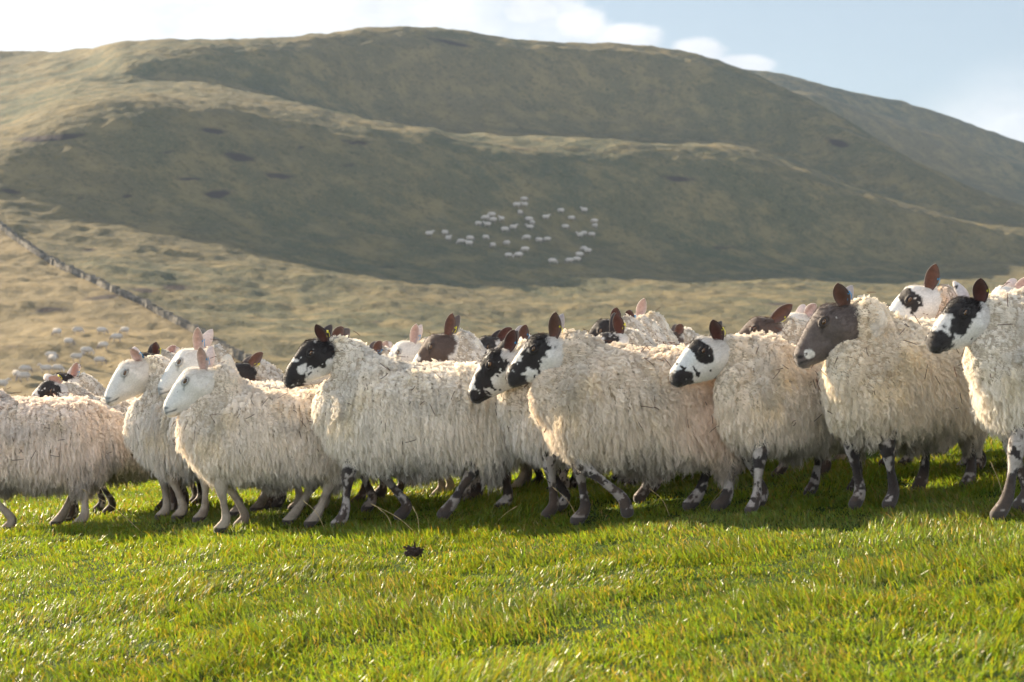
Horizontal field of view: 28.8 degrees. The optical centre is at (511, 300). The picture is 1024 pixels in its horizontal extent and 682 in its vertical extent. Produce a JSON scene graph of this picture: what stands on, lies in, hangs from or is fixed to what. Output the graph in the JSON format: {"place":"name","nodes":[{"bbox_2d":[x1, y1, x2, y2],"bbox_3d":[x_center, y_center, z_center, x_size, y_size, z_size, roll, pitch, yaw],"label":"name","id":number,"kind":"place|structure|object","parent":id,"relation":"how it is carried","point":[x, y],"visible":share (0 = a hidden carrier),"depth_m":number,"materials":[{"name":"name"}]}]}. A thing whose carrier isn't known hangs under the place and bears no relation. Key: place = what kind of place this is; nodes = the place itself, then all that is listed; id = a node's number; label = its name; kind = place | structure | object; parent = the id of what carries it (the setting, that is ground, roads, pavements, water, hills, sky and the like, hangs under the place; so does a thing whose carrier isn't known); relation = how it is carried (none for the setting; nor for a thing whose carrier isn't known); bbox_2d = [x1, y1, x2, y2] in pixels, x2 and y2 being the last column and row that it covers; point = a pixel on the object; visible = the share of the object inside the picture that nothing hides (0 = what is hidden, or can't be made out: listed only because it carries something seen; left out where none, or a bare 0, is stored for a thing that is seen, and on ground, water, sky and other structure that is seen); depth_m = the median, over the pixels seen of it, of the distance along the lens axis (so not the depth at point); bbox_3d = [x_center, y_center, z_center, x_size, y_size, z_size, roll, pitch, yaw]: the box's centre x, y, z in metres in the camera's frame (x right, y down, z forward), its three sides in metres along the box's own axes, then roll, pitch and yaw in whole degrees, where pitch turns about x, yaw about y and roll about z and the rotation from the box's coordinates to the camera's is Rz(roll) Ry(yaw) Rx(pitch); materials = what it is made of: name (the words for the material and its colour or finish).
{"place":"outdoors","nodes":[
{"label":"outdoors","id":0,"kind":"place"},
{"bbox_2d":[0,26,1023,397],"bbox_3d":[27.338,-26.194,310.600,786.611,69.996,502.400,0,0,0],"label":"hills","id":1,"kind":"structure","parent":0,"point":[274,200],"depth_m":309.67,"materials":[{"name":"green plant"}]},
{"bbox_2d":[0,378,11,390],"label":"distant sheep","id":2,"kind":"object","parent":1,"relation":"on","point":[3,382],"visible":1,"depth_m":134.98},
{"bbox_2d":[12,370,19,378],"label":"distant sheep","id":3,"kind":"object","parent":1,"relation":"on","point":[15,372],"visible":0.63,"depth_m":141.46},
{"bbox_2d":[15,372,30,382],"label":"distant sheep","id":4,"kind":"object","parent":1,"relation":"on","point":[20,375],"visible":1,"depth_m":138.53},
{"bbox_2d":[19,365,32,372],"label":"distant sheep","id":5,"kind":"object","parent":1,"relation":"on","point":[25,367],"visible":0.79,"depth_m":143.28},
{"bbox_2d":[37,363,51,372],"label":"distant sheep","id":6,"kind":"object","parent":1,"relation":"on","point":[45,367],"visible":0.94,"depth_m":143.96},
{"bbox_2d":[45,351,58,359],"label":"distant sheep","id":7,"kind":"object","parent":1,"relation":"on","point":[48,353],"visible":0.64,"depth_m":152.97},
{"bbox_2d":[48,354,56,363],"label":"distant sheep","id":8,"kind":"object","parent":1,"relation":"on","point":[52,357],"visible":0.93,"depth_m":150.57},
{"bbox_2d":[52,328,61,337],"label":"distant sheep","id":9,"kind":"object","parent":1,"relation":"on","point":[57,330],"visible":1,"depth_m":162.92},
{"bbox_2d":[52,364,64,372],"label":"distant sheep","id":10,"kind":"object","parent":1,"relation":"on","point":[57,367],"visible":0.86,"depth_m":144.05},
{"bbox_2d":[64,338,74,346],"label":"distant sheep","id":11,"kind":"object","parent":1,"relation":"on","point":[68,340],"visible":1,"depth_m":157.52},
{"bbox_2d":[70,352,84,362],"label":"distant sheep","id":12,"kind":"object","parent":1,"relation":"on","point":[73,356],"visible":1,"depth_m":152.38},
{"bbox_2d":[72,327,84,334],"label":"distant sheep","id":13,"kind":"object","parent":1,"relation":"on","point":[77,329],"visible":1,"depth_m":166.48},
{"bbox_2d":[80,346,94,355],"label":"distant sheep","id":14,"kind":"object","parent":1,"relation":"on","point":[86,349],"visible":0.98,"depth_m":155.87},
{"bbox_2d":[94,356,106,364],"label":"distant sheep","id":15,"kind":"object","parent":1,"relation":"on","point":[99,359],"visible":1,"depth_m":152.99},
{"bbox_2d":[96,327,108,334],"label":"distant sheep","id":16,"kind":"object","parent":1,"relation":"on","point":[101,329],"visible":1,"depth_m":167.01},
{"bbox_2d":[97,342,108,350],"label":"distant sheep","id":17,"kind":"object","parent":1,"relation":"on","point":[103,344],"visible":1,"depth_m":158.33},
{"bbox_2d":[109,333,122,341],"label":"distant sheep","id":18,"kind":"object","parent":1,"relation":"on","point":[116,335],"visible":1,"depth_m":162.63},
{"bbox_2d":[119,327,128,334],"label":"distant sheep","id":19,"kind":"object","parent":1,"relation":"on","point":[124,329],"visible":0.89,"depth_m":168.00},
{"bbox_2d":[0,221,250,360],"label":"stone wall","id":20,"kind":"structure","parent":1,"relation":"on","point":[237,353],"depth_m":203.96,"materials":[{"name":"grey stone"}]},
{"bbox_2d":[425,230,434,236],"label":"distant sheep","id":21,"kind":"object","parent":1,"relation":"on","point":[429,232],"visible":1,"depth_m":288.33},
{"bbox_2d":[464,240,472,246],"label":"distant sheep","id":22,"kind":"object","parent":1,"relation":"on","point":[468,242],"visible":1,"depth_m":286.54},
{"bbox_2d":[481,215,489,219],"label":"distant sheep","id":23,"kind":"object","parent":1,"relation":"on","point":[485,216],"visible":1,"depth_m":302.61},
{"bbox_2d":[488,217,496,223],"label":"distant sheep","id":24,"kind":"object","parent":1,"relation":"on","point":[492,218],"visible":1,"depth_m":303.17},
{"bbox_2d":[513,202,521,207],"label":"distant sheep","id":25,"kind":"object","parent":1,"relation":"on","point":[516,203],"visible":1,"depth_m":310.65},
{"bbox_2d":[513,252,522,258],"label":"distant sheep","id":26,"kind":"object","parent":1,"relation":"on","point":[518,253],"visible":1,"depth_m":283.43},
{"bbox_2d":[520,246,528,251],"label":"distant sheep","id":27,"kind":"object","parent":1,"relation":"on","point":[525,248],"visible":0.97,"depth_m":290.04},
{"bbox_2d":[535,237,543,242],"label":"distant sheep","id":28,"kind":"object","parent":1,"relation":"on","point":[540,239],"visible":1,"depth_m":301.29},
{"bbox_2d":[548,258,557,263],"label":"distant sheep","id":29,"kind":"object","parent":1,"relation":"on","point":[551,259],"visible":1,"depth_m":286.13},
{"bbox_2d":[575,252,584,256],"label":"distant sheep","id":30,"kind":"object","parent":1,"relation":"on","point":[579,253],"visible":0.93,"depth_m":295.62},
{"bbox_2d":[582,247,591,252],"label":"distant sheep","id":31,"kind":"object","parent":1,"relation":"on","point":[587,249],"visible":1,"depth_m":303.24},
{"bbox_2d":[0,435,1023,681],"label":"pasture ground","id":32,"kind":"structure","parent":0,"point":[605,625],"depth_m":6.37,"materials":[{"name":"green plant"}]},
{"bbox_2d":[0,388,130,530],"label":"sheep","id":33,"kind":"object","parent":32,"relation":"on","point":[71,445],"visible":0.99,"depth_m":10.03},
{"bbox_2d":[31,374,185,522],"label":"sheep","id":34,"kind":"object","parent":32,"relation":"on","point":[134,472],"visible":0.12,"depth_m":10.77},
{"bbox_2d":[82,489,137,528],"bbox_3d":[-1.892,1.001,9.430,0.316,0.211,0.006,0,0,11],"label":"grass stalk","id":35,"kind":"object","parent":32,"relation":"on","point":[112,506],"depth_m":9.43,"materials":[{"name":"beige plant"}]},
{"bbox_2d":[53,363,201,514],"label":"sheep","id":36,"kind":"object","parent":32,"relation":"on","point":[91,384],"visible":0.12,"depth_m":11.19},
{"bbox_2d":[103,346,303,521],"bbox_3d":[-1.495,0.675,9.994,1.081,0.886,0.423,0,0,-16],"label":"sheep","id":37,"kind":"object","parent":32,"relation":"on","point":[146,427],"visible":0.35,"depth_m":9.84},
{"bbox_2d":[142,342,286,511],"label":"sheep","id":38,"kind":"object","parent":32,"relation":"on","point":[154,348],"visible":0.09,"depth_m":10.77},
{"bbox_2d":[166,345,272,503],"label":"sheep","id":39,"kind":"object","parent":32,"relation":"on","point":[173,348],"visible":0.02,"depth_m":11.46},
{"bbox_2d":[158,327,329,522],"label":"sheep","id":40,"kind":"object","parent":32,"relation":"on","point":[182,359],"visible":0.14,"depth_m":9.71},
{"bbox_2d":[163,346,360,533],"bbox_3d":[-1.104,0.643,9.234,1.010,0.866,0.404,0,0,-14],"label":"sheep","id":41,"kind":"object","parent":32,"relation":"on","point":[233,430],"visible":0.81,"depth_m":9.08},
{"bbox_2d":[235,352,386,509],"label":"sheep","id":42,"kind":"object","parent":32,"relation":"on","point":[253,366],"visible":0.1,"depth_m":10.47},
{"bbox_2d":[282,326,476,512],"bbox_3d":[-0.567,0.588,9.780,1.111,0.924,0.412,0,0,-5],"label":"sheep","id":43,"kind":"object","parent":32,"relation":"on","point":[369,489],"visible":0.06,"depth_m":9.70},
{"bbox_2d":[372,504,410,528],"bbox_3d":[-0.478,0.932,8.330,0.238,0.156,0.006,0,0,15],"label":"grass stalk","id":44,"kind":"object","parent":32,"relation":"on","point":[390,513],"depth_m":8.34,"materials":[{"name":"beige plant"}]},
{"bbox_2d":[282,324,523,527],"bbox_3d":[-0.446,0.573,8.998,1.162,0.931,0.445,0,0,0],"label":"sheep","id":45,"kind":"object","parent":32,"relation":"on","point":[386,420],"visible":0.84,"depth_m":8.85},
{"bbox_2d":[403,541,424,557],"bbox_3d":[-0.372,0.944,7.554,0.084,0.071,0.051,0,0,0],"label":"clod","id":46,"kind":"object","parent":32,"relation":"on","point":[414,551],"visible":1,"depth_m":7.54,"materials":[{"name":"brown soil"}]},
{"bbox_2d":[368,341,485,492],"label":"sheep","id":47,"kind":"object","parent":32,"relation":"on","point":[375,345],"visible":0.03,"depth_m":11.29},
{"bbox_2d":[382,341,480,488],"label":"sheep","id":48,"kind":"object","parent":32,"relation":"on","point":[387,344],"visible":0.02,"depth_m":11.96},
{"bbox_2d":[388,324,541,496],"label":"sheep","id":49,"kind":"object","parent":32,"relation":"on","point":[410,348],"visible":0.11,"depth_m":10.56},
{"bbox_2d":[413,313,591,500],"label":"sheep","id":50,"kind":"object","parent":32,"relation":"on","point":[448,344],"visible":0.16,"depth_m":9.90},
{"bbox_2d":[479,327,619,490],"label":"sheep","id":51,"kind":"object","parent":32,"relation":"on","point":[494,339],"visible":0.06,"depth_m":10.66},
{"bbox_2d":[467,329,675,518],"bbox_3d":[0.325,0.547,8.889,1.175,0.842,0.438,0,0,-28],"label":"sheep","id":52,"kind":"object","parent":32,"relation":"on","point":[524,436],"visible":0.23,"depth_m":8.66},
{"bbox_2d":[497,325,663,488],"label":"sheep","id":53,"kind":"object","parent":32,"relation":"on","point":[523,330],"visible":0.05,"depth_m":9.96},
{"bbox_2d":[588,307,652,482],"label":"sheep","id":54,"kind":"object","parent":32,"relation":"on","point":[599,326],"visible":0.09,"depth_m":10.27},
{"bbox_2d":[505,312,746,525],"bbox_3d":[0.541,0.502,8.312,1.133,0.908,0.446,0,0,-2],"label":"sheep","id":55,"kind":"object","parent":32,"relation":"on","point":[596,404],"visible":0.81,"depth_m":8.16},
{"bbox_2d":[625,310,676,346],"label":"sheep","id":56,"kind":"object","parent":32,"relation":"on","point":[652,326],"visible":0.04,"depth_m":10.86},
{"bbox_2d":[624,298,685,346],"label":"sheep","id":57,"kind":"object","parent":32,"relation":"on","point":[641,307],"visible":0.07,"depth_m":11.16},
{"bbox_2d":[597,312,742,489],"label":"sheep","id":58,"kind":"object","parent":32,"relation":"on","point":[618,331],"visible":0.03,"depth_m":9.48},
{"bbox_2d":[671,324,700,345],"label":"sheep","id":59,"kind":"object","parent":32,"relation":"on","point":[684,335],"visible":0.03,"depth_m":11.77},
{"bbox_2d":[667,319,867,514],"bbox_3d":[1.134,0.474,8.252,1.117,0.795,0.418,0,0,-42],"label":"sheep","id":60,"kind":"object","parent":32,"relation":"on","point":[767,400],"visible":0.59,"depth_m":8.01},
{"bbox_2d":[738,304,913,478],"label":"sheep","id":61,"kind":"object","parent":32,"relation":"on","point":[790,326],"visible":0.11,"depth_m":9.15},
{"bbox_2d":[789,303,950,461],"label":"sheep","id":62,"kind":"object","parent":32,"relation":"on","point":[804,312],"visible":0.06,"depth_m":10.07},
{"bbox_2d":[792,283,988,509],"bbox_3d":[1.592,0.386,8.031,0.452,0.907,1.123,0,0,44],"label":"sheep","id":63,"kind":"object","parent":32,"relation":"on","point":[890,386],"visible":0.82,"depth_m":7.72},
{"bbox_2d":[888,264,995,471],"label":"sheep","id":64,"kind":"object","parent":32,"relation":"on","point":[930,297],"visible":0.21,"depth_m":8.70},
{"bbox_2d":[924,278,1023,521],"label":"sheep","id":65,"kind":"object","parent":32,"relation":"on","point":[983,327],"visible":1,"depth_m":7.13},
{"bbox_2d":[991,277,1023,293],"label":"sheep","id":66,"kind":"object","parent":32,"relation":"on","point":[1013,284],"visible":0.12,"depth_m":9.28},
{"bbox_2d":[0,0,1023,141],"label":"sky","id":67,"kind":"structure","parent":0,"point":[963,60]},
{"bbox_2d":[745,69,1023,205],"bbox_3d":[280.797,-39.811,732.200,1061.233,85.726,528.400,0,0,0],"label":"hills","id":68,"kind":"structure","parent":0,"point":[979,158],"depth_m":642.55,"materials":[{"name":"green plant"}]}
]}

